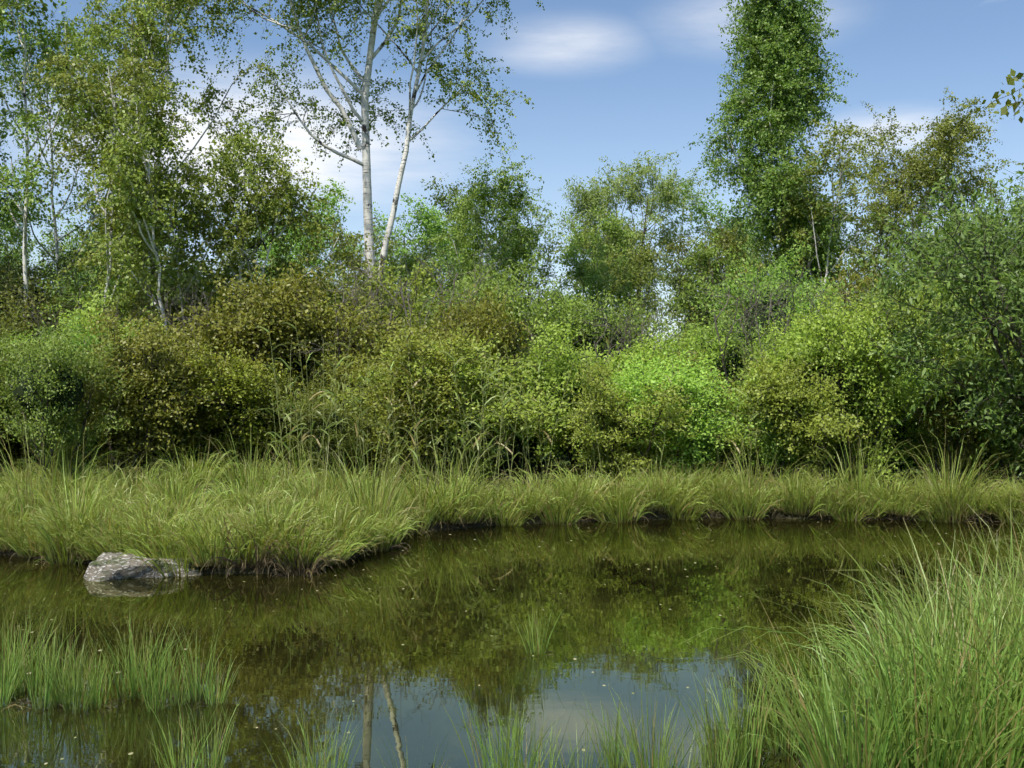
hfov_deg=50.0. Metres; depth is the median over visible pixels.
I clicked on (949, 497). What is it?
sedge tussock
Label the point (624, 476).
sedge tussock
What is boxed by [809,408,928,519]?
sedge tussock
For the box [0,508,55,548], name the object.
sedge tussock
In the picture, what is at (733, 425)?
reed
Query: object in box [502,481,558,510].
sedge tussock
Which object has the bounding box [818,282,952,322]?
willow shrub
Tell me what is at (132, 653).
sedge clump
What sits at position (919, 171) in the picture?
tree
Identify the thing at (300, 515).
sedge tussock
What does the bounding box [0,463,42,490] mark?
sedge tussock
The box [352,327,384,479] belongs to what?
reed
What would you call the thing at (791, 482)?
sedge tussock
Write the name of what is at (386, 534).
sedge tussock
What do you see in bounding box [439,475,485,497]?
sedge tussock
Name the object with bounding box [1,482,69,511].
sedge tussock
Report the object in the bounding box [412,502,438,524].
sedge tussock
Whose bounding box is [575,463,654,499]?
sedge tussock
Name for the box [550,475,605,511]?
sedge tussock
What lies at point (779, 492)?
sedge tussock
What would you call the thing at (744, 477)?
sedge tussock
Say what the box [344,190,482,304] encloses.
wood tree
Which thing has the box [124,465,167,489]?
sedge tussock
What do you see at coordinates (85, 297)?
willow shrub
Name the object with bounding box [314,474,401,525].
sedge tussock
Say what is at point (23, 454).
buckthorn shrub
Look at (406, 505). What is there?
sedge tussock
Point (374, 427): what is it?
buckthorn shrub
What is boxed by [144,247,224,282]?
wood tree
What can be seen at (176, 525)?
sedge tussock
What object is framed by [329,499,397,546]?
sedge tussock
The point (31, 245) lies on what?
wood tree
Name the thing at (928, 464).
buckthorn shrub
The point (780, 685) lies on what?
sedge clump
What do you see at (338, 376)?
buckthorn shrub
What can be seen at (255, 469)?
sedge tussock
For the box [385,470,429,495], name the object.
sedge tussock
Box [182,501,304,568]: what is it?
sedge tussock
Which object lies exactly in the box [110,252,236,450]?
willow shrub
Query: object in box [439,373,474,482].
reed
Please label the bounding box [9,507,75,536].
sedge tussock
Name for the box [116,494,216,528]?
sedge tussock
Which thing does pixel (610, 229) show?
wood tree
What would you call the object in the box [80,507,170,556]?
sedge tussock
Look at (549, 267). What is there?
wood tree
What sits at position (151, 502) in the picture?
sedge tussock
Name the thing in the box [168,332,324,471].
buckthorn shrub
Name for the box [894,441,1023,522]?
sedge tussock
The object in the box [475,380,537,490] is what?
reed
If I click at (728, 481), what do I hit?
sedge tussock
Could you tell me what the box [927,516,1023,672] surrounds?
sedge tussock
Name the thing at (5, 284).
willow shrub
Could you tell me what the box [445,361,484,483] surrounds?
reed
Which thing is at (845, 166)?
tree
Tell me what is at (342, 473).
sedge tussock
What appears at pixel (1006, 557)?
sedge tussock
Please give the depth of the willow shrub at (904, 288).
23.02 m
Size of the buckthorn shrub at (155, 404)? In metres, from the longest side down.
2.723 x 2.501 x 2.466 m
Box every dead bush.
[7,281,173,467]
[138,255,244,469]
[290,241,430,472]
[335,225,515,333]
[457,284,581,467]
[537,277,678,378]
[677,237,818,470]
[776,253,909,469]
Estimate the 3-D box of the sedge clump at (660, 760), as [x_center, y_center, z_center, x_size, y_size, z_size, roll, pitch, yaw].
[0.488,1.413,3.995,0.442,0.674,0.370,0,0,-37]
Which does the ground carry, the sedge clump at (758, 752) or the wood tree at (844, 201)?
the wood tree at (844, 201)
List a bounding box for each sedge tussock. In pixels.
[0,413,124,521]
[0,453,54,481]
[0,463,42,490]
[0,464,47,495]
[0,469,35,519]
[0,477,36,505]
[0,492,47,540]
[0,497,47,549]
[0,498,34,551]
[0,504,49,536]
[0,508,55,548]
[0,509,79,564]
[0,511,59,550]
[1,421,139,543]
[1,462,49,490]
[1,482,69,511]
[1,484,128,560]
[5,419,120,485]
[7,481,56,513]
[8,461,76,492]
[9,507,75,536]
[10,491,83,525]
[15,457,65,476]
[16,512,88,562]
[17,494,69,515]
[18,458,119,496]
[24,519,105,565]
[27,480,107,508]
[29,479,80,497]
[29,489,114,542]
[33,479,125,519]
[34,463,118,496]
[36,519,131,559]
[37,491,146,535]
[38,484,122,523]
[39,498,146,563]
[48,461,125,492]
[52,469,147,504]
[53,525,149,560]
[56,460,132,485]
[57,486,114,516]
[64,468,132,500]
[66,493,186,552]
[67,450,153,490]
[70,492,142,524]
[80,472,172,513]
[80,481,138,505]
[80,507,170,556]
[85,486,179,531]
[89,480,212,529]
[89,489,201,549]
[91,450,177,502]
[94,501,212,556]
[96,478,155,503]
[98,460,129,476]
[98,477,189,518]
[100,494,175,520]
[100,504,219,558]
[103,509,231,577]
[110,498,230,556]
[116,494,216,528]
[121,470,239,520]
[122,461,206,495]
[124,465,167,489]
[133,494,191,511]
[135,460,224,508]
[144,443,206,481]
[144,522,224,558]
[148,496,225,534]
[148,499,271,567]
[148,511,247,567]
[150,434,246,488]
[151,478,201,498]
[155,461,216,486]
[165,481,247,513]
[166,508,245,555]
[172,482,261,537]
[180,494,245,519]
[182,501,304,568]
[182,503,249,528]
[188,417,317,500]
[193,470,302,517]
[198,498,269,525]
[199,476,245,503]
[200,475,277,515]
[201,503,319,578]
[211,484,330,549]
[214,475,298,509]
[215,506,274,529]
[216,477,299,505]
[216,499,324,563]
[217,453,262,485]
[217,483,340,544]
[218,452,293,482]
[219,464,252,483]
[221,498,344,561]
[225,508,330,572]
[228,500,320,533]
[234,524,349,571]
[235,482,310,519]
[238,454,328,493]
[238,497,299,523]
[251,466,331,502]
[252,520,346,581]
[254,429,343,477]
[255,459,309,483]
[256,477,362,525]
[258,512,354,569]
[260,461,359,504]
[263,435,395,509]
[270,495,327,523]
[272,457,365,493]
[274,487,385,551]
[287,482,341,508]
[288,509,355,543]
[294,504,398,555]
[295,412,438,523]
[296,492,352,517]
[297,498,364,526]
[297,518,377,565]
[301,458,411,551]
[305,460,350,482]
[308,448,379,485]
[312,467,409,496]
[314,462,383,495]
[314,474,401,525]
[316,531,360,565]
[320,503,391,556]
[320,507,390,554]
[322,480,424,548]
[329,495,424,549]
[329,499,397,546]
[333,458,400,489]
[338,482,401,507]
[345,503,423,531]
[346,470,444,534]
[346,512,409,550]
[348,477,410,505]
[353,491,436,520]
[364,455,469,537]
[369,453,447,486]
[370,493,434,536]
[376,417,519,532]
[376,460,489,518]
[383,490,437,525]
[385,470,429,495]
[388,462,438,492]
[404,479,467,499]
[409,483,472,529]
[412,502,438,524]
[427,487,488,525]
[431,489,496,528]
[435,464,508,490]
[437,484,497,525]
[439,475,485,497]
[441,446,526,526]
[460,480,524,523]
[462,478,504,506]
[467,469,529,509]
[471,486,532,521]
[484,503,538,526]
[488,463,559,492]
[488,484,554,517]
[491,478,538,501]
[492,466,566,502]
[497,472,563,516]
[501,455,581,500]
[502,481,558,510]
[517,469,600,516]
[518,477,599,525]
[526,487,574,518]
[538,455,628,509]
[538,466,592,501]
[542,461,621,491]
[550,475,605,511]
[560,472,612,501]
[564,481,644,518]
[567,490,614,517]
[571,476,656,524]
[574,475,650,516]
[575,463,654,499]
[589,455,651,490]
[602,481,672,520]
[610,478,668,514]
[616,463,691,510]
[620,481,666,507]
[622,452,680,489]
[623,462,684,485]
[625,458,699,495]
[629,478,692,511]
[631,457,723,507]
[640,468,712,516]
[646,465,707,485]
[648,458,721,487]
[649,481,708,513]
[659,486,724,520]
[661,453,736,487]
[667,458,738,500]
[672,463,756,505]
[675,454,754,489]
[680,481,722,509]
[684,530,1023,767]
[689,481,743,513]
[693,474,767,510]
[696,480,791,521]
[700,476,758,502]
[704,464,762,489]
[710,472,787,515]
[714,530,1023,767]
[715,435,820,499]
[717,570,1011,767]
[732,484,791,514]
[735,472,811,510]
[742,555,1023,756]
[751,460,817,494]
[755,464,845,518]
[760,475,808,504]
[766,529,1023,675]
[767,473,842,513]
[768,485,814,514]
[771,459,828,490]
[784,458,866,494]
[786,505,1023,673]
[787,474,876,517]
[794,488,831,512]
[803,475,871,515]
[806,470,865,488]
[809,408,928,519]
[809,521,1023,767]
[811,467,895,494]
[815,545,1023,767]
[816,490,877,521]
[820,485,871,511]
[827,478,915,520]
[830,546,1023,715]
[839,469,913,514]
[849,473,920,501]
[852,523,1020,677]
[853,459,926,507]
[863,477,941,520]
[863,532,1023,625]
[873,550,1022,638]
[875,477,948,518]
[875,594,1023,754]
[877,492,1023,702]
[885,519,1023,767]
[887,468,953,496]
[888,473,954,511]
[894,423,1010,519]
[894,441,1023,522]
[895,486,959,519]
[904,491,955,521]
[914,465,966,492]
[914,485,982,513]
[916,479,998,517]
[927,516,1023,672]
[929,467,1022,517]
[930,537,1020,613]
[943,542,1023,628]
[951,467,1007,501]
[952,575,1023,698]
[960,527,1023,612]
[965,479,1016,517]
[966,484,1023,592]
[970,478,1023,517]
[970,487,1022,516]
[976,470,1023,497]
[978,469,1023,490]
[979,487,1023,524]
[985,487,1023,620]
[988,474,1023,509]
[990,480,1023,516]
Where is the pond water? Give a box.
[0,518,1023,767]
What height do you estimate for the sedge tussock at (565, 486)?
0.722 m
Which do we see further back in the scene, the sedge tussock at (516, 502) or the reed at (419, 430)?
the reed at (419, 430)
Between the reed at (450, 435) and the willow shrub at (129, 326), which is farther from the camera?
the willow shrub at (129, 326)
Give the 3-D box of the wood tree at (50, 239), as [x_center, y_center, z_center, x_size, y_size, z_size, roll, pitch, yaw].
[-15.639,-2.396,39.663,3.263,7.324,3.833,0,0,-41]
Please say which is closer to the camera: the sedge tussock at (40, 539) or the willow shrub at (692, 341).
the sedge tussock at (40, 539)
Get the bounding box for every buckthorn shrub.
[0,302,32,433]
[0,320,51,468]
[0,320,137,485]
[0,339,34,474]
[0,346,46,470]
[1,360,103,472]
[21,308,140,472]
[43,284,196,468]
[58,335,131,473]
[70,298,243,481]
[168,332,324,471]
[175,337,282,472]
[233,371,336,473]
[269,390,379,473]
[284,347,332,471]
[296,340,382,472]
[320,323,577,489]
[321,350,413,470]
[331,311,510,486]
[416,283,539,477]
[428,320,528,478]
[497,347,567,471]
[509,307,684,476]
[559,354,708,483]
[571,356,672,484]
[581,345,762,478]
[605,351,664,469]
[643,346,739,475]
[664,379,760,476]
[703,362,751,472]
[720,303,850,469]
[728,346,875,486]
[731,293,961,483]
[732,380,776,475]
[735,373,839,485]
[739,340,848,475]
[756,377,868,475]
[859,361,966,478]
[880,342,1006,477]
[888,348,1017,480]
[922,353,957,471]
[933,342,1023,485]
[953,354,1023,472]
[1006,446,1023,476]
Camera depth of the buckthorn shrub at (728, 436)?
14.62 m
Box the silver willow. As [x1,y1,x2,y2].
[532,150,719,334]
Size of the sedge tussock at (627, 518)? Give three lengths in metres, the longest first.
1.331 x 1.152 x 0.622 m
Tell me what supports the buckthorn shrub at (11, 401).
on the ground
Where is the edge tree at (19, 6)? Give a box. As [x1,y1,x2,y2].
[0,0,64,215]
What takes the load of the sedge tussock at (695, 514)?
on the pond water
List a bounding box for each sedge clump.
[0,603,87,702]
[0,610,61,691]
[0,611,49,699]
[0,641,27,709]
[1,617,90,711]
[15,620,79,708]
[31,622,108,714]
[31,638,96,712]
[43,644,91,705]
[50,635,118,709]
[71,639,122,713]
[92,601,181,707]
[95,605,187,704]
[115,625,201,699]
[129,648,180,712]
[131,631,197,696]
[144,696,214,767]
[167,661,204,706]
[167,693,244,767]
[170,622,235,702]
[192,651,243,708]
[257,721,367,767]
[269,691,365,767]
[286,717,358,767]
[379,734,460,767]
[440,672,558,767]
[451,670,563,767]
[456,701,594,767]
[464,688,562,767]
[510,590,561,657]
[530,711,621,767]
[572,692,646,767]
[573,684,704,767]
[586,689,720,767]
[596,720,639,767]
[645,710,736,767]
[654,658,773,767]
[684,649,790,767]
[687,646,783,767]
[687,712,757,767]
[710,649,835,767]
[742,620,847,750]
[796,634,862,738]
[803,616,867,725]
[808,682,865,757]
[812,617,890,731]
[931,549,987,605]
[949,552,995,606]
[971,553,1022,603]
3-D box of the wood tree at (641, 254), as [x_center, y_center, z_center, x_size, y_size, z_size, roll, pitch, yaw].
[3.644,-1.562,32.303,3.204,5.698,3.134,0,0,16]
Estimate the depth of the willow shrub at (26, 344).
16.32 m
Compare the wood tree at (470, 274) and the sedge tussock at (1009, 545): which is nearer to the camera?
the sedge tussock at (1009, 545)
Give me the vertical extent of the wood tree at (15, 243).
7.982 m
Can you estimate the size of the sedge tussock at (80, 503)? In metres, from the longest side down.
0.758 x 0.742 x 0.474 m
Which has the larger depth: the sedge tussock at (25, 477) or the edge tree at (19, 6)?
the edge tree at (19, 6)
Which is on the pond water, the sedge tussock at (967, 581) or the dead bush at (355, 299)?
the sedge tussock at (967, 581)
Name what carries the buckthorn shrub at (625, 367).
on the ground
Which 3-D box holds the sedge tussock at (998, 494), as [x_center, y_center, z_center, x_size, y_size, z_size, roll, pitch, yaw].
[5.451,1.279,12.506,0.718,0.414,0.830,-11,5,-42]
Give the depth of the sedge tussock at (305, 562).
8.90 m
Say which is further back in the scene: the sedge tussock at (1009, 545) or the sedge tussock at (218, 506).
the sedge tussock at (218, 506)
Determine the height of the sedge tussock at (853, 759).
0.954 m
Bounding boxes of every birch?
[0,0,115,460]
[0,7,151,311]
[2,0,210,458]
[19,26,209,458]
[47,0,286,273]
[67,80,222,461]
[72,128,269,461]
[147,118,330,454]
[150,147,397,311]
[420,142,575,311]
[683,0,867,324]
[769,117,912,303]
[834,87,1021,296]
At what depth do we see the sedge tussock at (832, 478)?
13.30 m
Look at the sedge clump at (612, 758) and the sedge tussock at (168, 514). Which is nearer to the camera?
the sedge clump at (612, 758)
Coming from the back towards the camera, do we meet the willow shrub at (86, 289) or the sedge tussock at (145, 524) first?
the willow shrub at (86, 289)
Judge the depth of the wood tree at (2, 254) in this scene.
27.98 m
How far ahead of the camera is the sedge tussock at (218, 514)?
9.35 m
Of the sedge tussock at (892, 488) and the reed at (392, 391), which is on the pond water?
the sedge tussock at (892, 488)
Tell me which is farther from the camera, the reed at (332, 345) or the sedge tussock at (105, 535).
the reed at (332, 345)
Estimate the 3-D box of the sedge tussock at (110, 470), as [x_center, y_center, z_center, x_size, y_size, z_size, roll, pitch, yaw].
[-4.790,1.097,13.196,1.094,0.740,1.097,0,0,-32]
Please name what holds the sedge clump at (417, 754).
on the pond water
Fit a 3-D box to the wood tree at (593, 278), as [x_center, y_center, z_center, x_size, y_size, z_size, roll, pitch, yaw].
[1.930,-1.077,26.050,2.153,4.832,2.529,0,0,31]
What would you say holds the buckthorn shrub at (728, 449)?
on the ground
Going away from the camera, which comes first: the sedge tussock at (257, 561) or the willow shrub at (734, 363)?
the sedge tussock at (257, 561)
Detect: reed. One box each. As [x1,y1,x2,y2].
[255,326,309,478]
[257,357,333,481]
[258,379,298,479]
[280,322,336,470]
[281,377,350,486]
[282,341,324,472]
[285,360,324,477]
[315,379,345,475]
[317,355,378,476]
[320,359,365,478]
[322,326,362,476]
[340,374,382,471]
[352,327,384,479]
[371,358,408,484]
[374,367,403,481]
[379,378,435,483]
[389,327,432,485]
[399,358,448,480]
[404,354,436,478]
[408,352,465,485]
[415,355,462,481]
[420,428,449,473]
[425,377,460,485]
[432,368,479,485]
[432,380,466,476]
[438,343,501,489]
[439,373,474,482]
[439,386,492,485]
[440,360,477,476]
[440,369,513,487]
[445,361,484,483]
[447,385,480,473]
[452,368,527,488]
[457,337,505,482]
[463,353,501,482]
[466,383,536,485]
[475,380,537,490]
[480,369,518,478]
[481,370,547,481]
[482,345,542,485]
[486,350,511,490]
[509,365,582,477]
[522,360,556,480]
[568,334,612,472]
[590,325,622,475]
[633,370,681,472]
[694,374,749,470]
[706,390,769,475]
[725,344,760,483]
[737,346,763,478]
[738,323,774,480]
[763,417,781,476]
[826,370,854,473]
[841,381,872,478]
[862,376,893,488]
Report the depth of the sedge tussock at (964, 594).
4.45 m
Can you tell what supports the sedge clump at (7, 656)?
on the pond water
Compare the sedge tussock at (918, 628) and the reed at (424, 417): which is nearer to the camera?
the sedge tussock at (918, 628)
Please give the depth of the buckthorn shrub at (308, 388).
16.25 m
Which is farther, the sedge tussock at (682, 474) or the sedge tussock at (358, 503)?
the sedge tussock at (682, 474)
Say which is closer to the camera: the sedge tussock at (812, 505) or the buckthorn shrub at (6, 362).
the sedge tussock at (812, 505)
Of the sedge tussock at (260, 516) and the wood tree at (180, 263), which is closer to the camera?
the sedge tussock at (260, 516)
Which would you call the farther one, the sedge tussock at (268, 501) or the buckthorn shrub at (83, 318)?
the buckthorn shrub at (83, 318)
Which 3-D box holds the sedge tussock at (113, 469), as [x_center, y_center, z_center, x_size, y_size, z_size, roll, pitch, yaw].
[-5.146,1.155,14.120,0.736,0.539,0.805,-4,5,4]
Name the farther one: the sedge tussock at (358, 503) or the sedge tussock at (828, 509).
the sedge tussock at (828, 509)
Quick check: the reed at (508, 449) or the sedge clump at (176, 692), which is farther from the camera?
the reed at (508, 449)
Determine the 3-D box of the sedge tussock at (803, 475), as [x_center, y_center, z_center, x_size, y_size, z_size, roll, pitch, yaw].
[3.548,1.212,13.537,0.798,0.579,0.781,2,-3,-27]
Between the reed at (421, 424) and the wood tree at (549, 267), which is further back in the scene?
the wood tree at (549, 267)
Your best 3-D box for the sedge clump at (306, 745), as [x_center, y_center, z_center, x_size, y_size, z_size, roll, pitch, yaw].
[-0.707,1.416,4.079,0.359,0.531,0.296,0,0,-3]
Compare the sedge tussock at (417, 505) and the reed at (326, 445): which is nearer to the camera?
the sedge tussock at (417, 505)
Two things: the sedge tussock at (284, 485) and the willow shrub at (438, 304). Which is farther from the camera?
the willow shrub at (438, 304)
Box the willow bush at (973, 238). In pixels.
[831,159,1023,477]
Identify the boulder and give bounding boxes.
[83,552,202,580]
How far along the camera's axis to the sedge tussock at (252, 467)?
14.14 m
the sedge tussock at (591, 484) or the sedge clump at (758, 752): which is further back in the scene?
the sedge tussock at (591, 484)
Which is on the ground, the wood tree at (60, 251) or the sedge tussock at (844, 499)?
the wood tree at (60, 251)
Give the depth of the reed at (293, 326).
13.63 m
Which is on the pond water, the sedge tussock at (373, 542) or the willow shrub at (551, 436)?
the sedge tussock at (373, 542)
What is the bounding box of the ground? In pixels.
[0,442,1023,767]
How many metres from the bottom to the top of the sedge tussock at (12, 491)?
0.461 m
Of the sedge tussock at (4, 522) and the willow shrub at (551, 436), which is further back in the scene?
the willow shrub at (551, 436)
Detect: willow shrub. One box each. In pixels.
[0,234,124,344]
[0,263,95,340]
[0,318,62,462]
[6,322,78,461]
[21,256,189,453]
[41,273,213,332]
[69,290,196,463]
[78,256,229,460]
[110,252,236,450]
[156,269,270,452]
[171,251,385,472]
[186,303,318,463]
[187,267,244,320]
[214,268,418,470]
[283,244,406,448]
[307,299,390,468]
[316,271,425,459]
[327,243,457,445]
[406,271,469,332]
[407,234,590,358]
[494,335,579,462]
[496,278,682,365]
[520,349,575,455]
[523,295,618,344]
[603,318,745,392]
[654,329,685,360]
[657,323,711,357]
[658,306,775,466]
[659,307,741,351]
[689,233,861,355]
[703,251,895,331]
[727,277,850,322]
[766,265,970,465]
[809,282,973,465]
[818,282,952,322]
[853,263,959,302]
[862,281,897,317]
[869,276,1015,354]
[921,312,1022,460]
[925,269,1018,356]
[960,256,1015,303]
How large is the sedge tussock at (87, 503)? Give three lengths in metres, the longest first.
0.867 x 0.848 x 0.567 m
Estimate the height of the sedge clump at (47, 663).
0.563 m
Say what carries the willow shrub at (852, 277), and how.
on the ground
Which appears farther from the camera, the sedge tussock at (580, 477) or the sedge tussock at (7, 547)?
the sedge tussock at (580, 477)
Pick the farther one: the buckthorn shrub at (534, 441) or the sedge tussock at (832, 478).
the buckthorn shrub at (534, 441)
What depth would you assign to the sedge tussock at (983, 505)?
12.26 m
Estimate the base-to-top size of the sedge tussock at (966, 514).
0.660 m
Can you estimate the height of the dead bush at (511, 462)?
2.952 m
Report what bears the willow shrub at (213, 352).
on the ground
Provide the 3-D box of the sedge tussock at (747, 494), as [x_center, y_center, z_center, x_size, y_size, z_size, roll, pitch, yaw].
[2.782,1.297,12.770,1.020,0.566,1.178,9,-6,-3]
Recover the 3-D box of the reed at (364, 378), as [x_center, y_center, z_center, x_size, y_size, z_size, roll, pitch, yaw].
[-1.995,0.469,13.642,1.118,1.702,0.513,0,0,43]
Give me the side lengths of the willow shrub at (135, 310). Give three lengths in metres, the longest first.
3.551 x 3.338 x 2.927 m
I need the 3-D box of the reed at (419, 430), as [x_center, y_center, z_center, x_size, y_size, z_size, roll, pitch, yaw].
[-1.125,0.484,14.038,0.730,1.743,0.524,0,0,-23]
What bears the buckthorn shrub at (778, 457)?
on the ground
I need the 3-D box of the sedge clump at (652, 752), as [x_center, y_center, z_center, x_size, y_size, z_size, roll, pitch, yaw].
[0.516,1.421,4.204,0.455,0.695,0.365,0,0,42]
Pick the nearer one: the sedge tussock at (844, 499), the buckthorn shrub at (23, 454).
the sedge tussock at (844, 499)
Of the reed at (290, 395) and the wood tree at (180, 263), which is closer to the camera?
the reed at (290, 395)
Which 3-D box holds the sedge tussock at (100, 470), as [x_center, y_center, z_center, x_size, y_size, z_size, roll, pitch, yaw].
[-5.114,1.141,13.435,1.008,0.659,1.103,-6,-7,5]
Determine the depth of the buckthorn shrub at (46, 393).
12.81 m
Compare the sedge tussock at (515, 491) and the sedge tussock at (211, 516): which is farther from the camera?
the sedge tussock at (515, 491)
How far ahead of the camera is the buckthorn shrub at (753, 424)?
15.71 m
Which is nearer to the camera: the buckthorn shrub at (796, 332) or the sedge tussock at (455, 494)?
the sedge tussock at (455, 494)
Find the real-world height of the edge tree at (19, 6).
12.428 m
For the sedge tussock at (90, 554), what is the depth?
9.24 m
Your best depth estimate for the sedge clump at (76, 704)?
5.20 m
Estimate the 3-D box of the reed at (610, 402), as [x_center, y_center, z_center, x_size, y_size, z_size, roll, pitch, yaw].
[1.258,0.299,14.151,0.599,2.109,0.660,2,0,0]
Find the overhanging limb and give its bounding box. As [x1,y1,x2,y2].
[975,69,1023,123]
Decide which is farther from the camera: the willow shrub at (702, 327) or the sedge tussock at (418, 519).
the willow shrub at (702, 327)
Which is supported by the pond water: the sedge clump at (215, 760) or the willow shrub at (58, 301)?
the sedge clump at (215, 760)
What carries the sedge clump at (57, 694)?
on the pond water
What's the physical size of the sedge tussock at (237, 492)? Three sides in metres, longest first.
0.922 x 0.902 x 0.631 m
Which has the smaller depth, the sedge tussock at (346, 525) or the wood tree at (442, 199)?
the sedge tussock at (346, 525)
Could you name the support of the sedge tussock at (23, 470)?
on the ground
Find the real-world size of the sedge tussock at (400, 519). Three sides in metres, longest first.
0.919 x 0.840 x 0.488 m
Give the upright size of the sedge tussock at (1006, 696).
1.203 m
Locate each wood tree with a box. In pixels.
[0,198,88,296]
[0,211,48,291]
[0,240,46,278]
[33,214,104,315]
[38,228,97,289]
[51,204,170,290]
[63,202,151,291]
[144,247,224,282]
[208,235,286,302]
[218,212,318,277]
[241,223,355,291]
[258,168,363,281]
[312,214,400,293]
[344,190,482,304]
[362,236,442,308]
[374,223,444,308]
[384,176,517,309]
[402,218,491,307]
[448,242,534,306]
[465,217,591,320]
[531,201,666,315]
[537,234,638,334]
[552,211,663,320]
[584,236,694,334]
[650,210,742,338]
[656,229,751,334]
[660,217,775,326]
[663,173,768,336]
[722,220,798,286]
[757,240,837,296]
[761,170,868,301]
[791,210,897,307]
[878,198,980,289]
[883,243,963,296]
[919,210,1009,282]
[965,219,1023,284]
[972,180,1023,286]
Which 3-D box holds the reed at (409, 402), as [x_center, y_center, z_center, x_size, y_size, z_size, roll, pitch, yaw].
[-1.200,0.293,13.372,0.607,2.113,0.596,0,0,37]
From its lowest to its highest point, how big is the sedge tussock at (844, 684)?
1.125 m
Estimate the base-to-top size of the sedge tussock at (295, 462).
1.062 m
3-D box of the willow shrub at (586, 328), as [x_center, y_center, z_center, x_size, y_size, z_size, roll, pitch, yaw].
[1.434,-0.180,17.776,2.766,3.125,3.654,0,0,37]
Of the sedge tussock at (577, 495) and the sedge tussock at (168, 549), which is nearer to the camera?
the sedge tussock at (168, 549)
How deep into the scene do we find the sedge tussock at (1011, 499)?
12.20 m
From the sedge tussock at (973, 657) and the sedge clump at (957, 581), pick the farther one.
the sedge clump at (957, 581)
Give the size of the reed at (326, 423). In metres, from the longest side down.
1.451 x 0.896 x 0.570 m
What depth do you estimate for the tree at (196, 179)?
17.80 m
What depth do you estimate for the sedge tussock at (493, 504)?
11.96 m
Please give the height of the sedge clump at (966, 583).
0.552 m
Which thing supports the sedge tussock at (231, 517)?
on the ground
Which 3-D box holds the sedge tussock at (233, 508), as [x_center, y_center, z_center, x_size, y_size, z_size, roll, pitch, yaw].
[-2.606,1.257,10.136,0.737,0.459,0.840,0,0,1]
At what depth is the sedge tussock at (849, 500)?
12.51 m
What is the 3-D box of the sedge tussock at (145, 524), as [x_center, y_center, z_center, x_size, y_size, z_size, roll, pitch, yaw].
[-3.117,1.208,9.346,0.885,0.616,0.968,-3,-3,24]
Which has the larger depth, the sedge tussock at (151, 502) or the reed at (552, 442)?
the reed at (552, 442)
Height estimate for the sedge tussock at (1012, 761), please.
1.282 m
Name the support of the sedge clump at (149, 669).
on the pond water
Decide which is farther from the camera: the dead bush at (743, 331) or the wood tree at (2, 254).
the wood tree at (2, 254)
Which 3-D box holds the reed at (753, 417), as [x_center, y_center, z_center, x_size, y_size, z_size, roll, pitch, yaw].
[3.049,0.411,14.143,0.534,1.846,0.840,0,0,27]
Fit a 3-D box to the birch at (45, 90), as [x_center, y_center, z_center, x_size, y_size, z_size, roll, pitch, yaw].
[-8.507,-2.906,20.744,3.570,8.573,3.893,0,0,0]
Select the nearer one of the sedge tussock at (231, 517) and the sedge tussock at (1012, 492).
the sedge tussock at (231, 517)
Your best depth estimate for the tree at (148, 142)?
16.67 m
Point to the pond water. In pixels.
(394, 646)
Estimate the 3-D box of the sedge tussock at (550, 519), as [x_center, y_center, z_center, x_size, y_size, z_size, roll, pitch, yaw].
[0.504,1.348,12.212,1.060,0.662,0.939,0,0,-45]
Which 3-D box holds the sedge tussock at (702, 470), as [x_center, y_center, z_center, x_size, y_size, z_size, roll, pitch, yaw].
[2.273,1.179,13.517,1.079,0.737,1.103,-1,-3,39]
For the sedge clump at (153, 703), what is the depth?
5.21 m
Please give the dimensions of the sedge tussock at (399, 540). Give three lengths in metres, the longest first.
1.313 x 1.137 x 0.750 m
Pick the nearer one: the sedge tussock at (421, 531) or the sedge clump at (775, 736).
the sedge clump at (775, 736)
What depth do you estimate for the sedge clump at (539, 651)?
6.30 m
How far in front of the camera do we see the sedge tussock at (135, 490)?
11.97 m
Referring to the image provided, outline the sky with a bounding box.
[0,0,1023,348]
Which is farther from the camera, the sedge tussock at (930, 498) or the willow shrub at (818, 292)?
the willow shrub at (818, 292)
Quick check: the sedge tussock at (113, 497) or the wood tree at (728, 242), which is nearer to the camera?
the sedge tussock at (113, 497)
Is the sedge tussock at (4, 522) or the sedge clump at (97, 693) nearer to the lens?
the sedge clump at (97, 693)
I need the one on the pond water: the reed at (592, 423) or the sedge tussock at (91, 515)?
the sedge tussock at (91, 515)
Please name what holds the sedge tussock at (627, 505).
on the pond water
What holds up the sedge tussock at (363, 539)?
on the pond water
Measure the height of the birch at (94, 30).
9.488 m
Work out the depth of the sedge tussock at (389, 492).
11.47 m
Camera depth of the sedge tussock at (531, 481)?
12.95 m
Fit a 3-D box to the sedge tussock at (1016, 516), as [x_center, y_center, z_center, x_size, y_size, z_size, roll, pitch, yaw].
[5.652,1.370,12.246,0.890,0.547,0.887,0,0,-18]
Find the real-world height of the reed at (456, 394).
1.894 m
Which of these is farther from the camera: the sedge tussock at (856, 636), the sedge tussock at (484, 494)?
the sedge tussock at (484, 494)
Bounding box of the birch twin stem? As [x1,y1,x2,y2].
[164,0,544,451]

